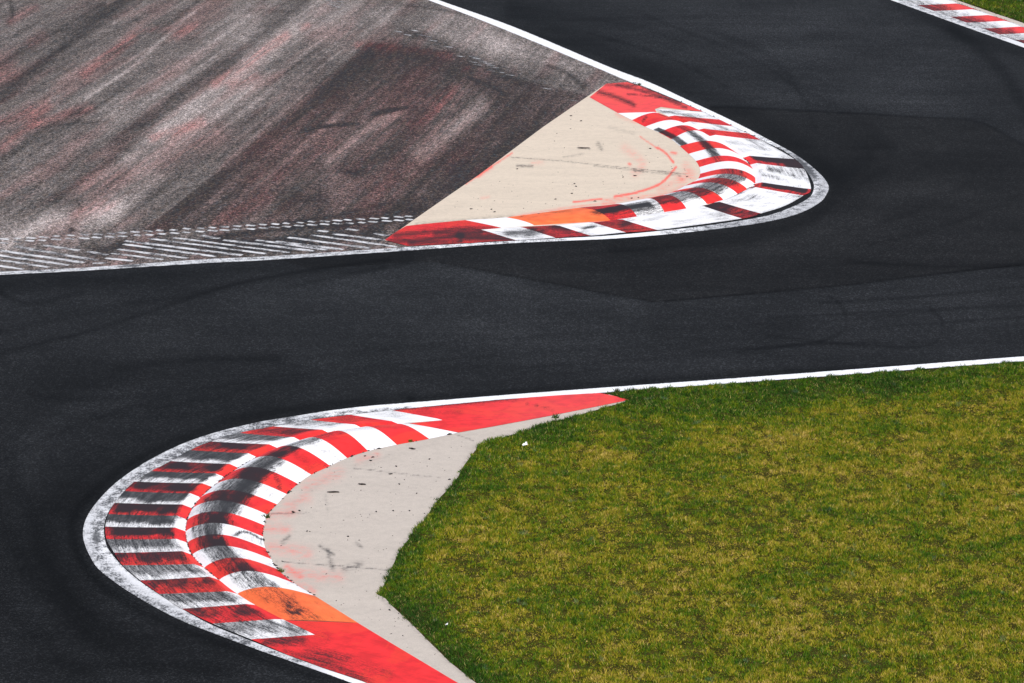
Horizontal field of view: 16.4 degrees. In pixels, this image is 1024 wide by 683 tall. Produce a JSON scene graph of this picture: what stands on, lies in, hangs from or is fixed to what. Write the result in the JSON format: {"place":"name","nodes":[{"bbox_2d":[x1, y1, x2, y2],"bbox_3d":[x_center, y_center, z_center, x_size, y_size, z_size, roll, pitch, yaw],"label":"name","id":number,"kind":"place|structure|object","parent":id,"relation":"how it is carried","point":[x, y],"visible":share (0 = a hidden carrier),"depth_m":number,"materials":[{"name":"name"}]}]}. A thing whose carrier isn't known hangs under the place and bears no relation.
{"place":"outdoors","nodes":[
{"label":"outdoors","id":0,"kind":"place"},
{"bbox_2d":[0,0,646,271],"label":"runoff","id":1,"kind":"structure","parent":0,"point":[140,116],"depth_m":106.33,"materials":[{"name":"asphalt"}]},
{"bbox_2d":[0,215,413,269],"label":"painted hatching","id":2,"kind":"object","parent":1,"relation":"on","point":[213,237],"visible":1,"depth_m":90.19,"materials":[{"name":"paint"}]},
{"bbox_2d":[0,0,828,274],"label":"edge line","id":3,"kind":"object","parent":1,"relation":"on","point":[820,191],"visible":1,"depth_m":93.57,"materials":[{"name":"paint"}]},
{"bbox_2d":[327,0,576,100],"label":"painted hatching","id":4,"kind":"object","parent":1,"relation":"on","point":[446,46],"visible":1,"depth_m":115.60,"materials":[{"name":"paint"}]},
{"bbox_2d":[263,395,623,682],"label":"pavement","id":5,"kind":"structure","parent":0,"point":[351,581],"depth_m":68.21,"materials":[{"name":"grey concrete"}]},
{"bbox_2d":[105,393,625,682],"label":"kerb","id":6,"kind":"structure","parent":5,"relation":"on","point":[251,592],"depth_m":67.82,"materials":[{"name":"red paint"}]},
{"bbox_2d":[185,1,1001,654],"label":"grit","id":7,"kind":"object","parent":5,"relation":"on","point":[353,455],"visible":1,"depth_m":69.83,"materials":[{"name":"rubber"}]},
{"bbox_2d":[0,0,1023,682],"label":"track","id":8,"kind":"structure","parent":0,"point":[108,378],"depth_m":81.91,"materials":[{"name":"black asphalt"}]},
{"bbox_2d":[83,356,1023,682],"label":"edge line","id":9,"kind":"object","parent":8,"relation":"on","point":[105,562],"visible":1,"depth_m":72.04,"materials":[{"name":"paint"}]},
{"bbox_2d":[281,107,1023,301],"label":"asphalt patch","id":10,"kind":"object","parent":8,"relation":"on","point":[907,196],"visible":1,"depth_m":91.27,"materials":[{"name":"black asphalt"}]},
{"bbox_2d":[892,0,1023,46],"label":"edge line","id":11,"kind":"object","parent":8,"relation":"on","point":[955,20],"visible":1,"depth_m":121.89,"materials":[{"name":"paint"}]},
{"bbox_2d":[385,86,707,240],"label":"pavement","id":12,"kind":"structure","parent":0,"point":[542,159],"depth_m":98.69,"materials":[{"name":"beige concrete"}]},
{"bbox_2d":[386,82,810,245],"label":"kerb","id":13,"kind":"structure","parent":12,"relation":"on","point":[717,150],"depth_m":95.50,"materials":[{"name":"red paint"}]},
{"bbox_2d":[377,360,1023,682],"bbox_3d":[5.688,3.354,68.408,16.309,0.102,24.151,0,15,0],"label":"grass","id":14,"kind":"structure","parent":0,"point":[761,391],"depth_m":67.32,"materials":[{"name":"green plant"}]},
{"bbox_2d":[951,0,1023,26],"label":"pavement","id":15,"kind":"structure","parent":0,"point":[997,15],"depth_m":123.63,"materials":[{"name":"grey concrete"}]},
{"bbox_2d":[905,0,1023,42],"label":"kerb","id":16,"kind":"structure","parent":15,"relation":"on","point":[981,19],"depth_m":122.63,"materials":[{"name":"red paint"}]},
{"bbox_2d":[958,0,1023,22],"bbox_3d":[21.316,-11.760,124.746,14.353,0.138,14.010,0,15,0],"label":"grass","id":17,"kind":"structure","parent":0,"point":[1016,4],"depth_m":124.85,"materials":[{"name":"green plant"}]}
]}

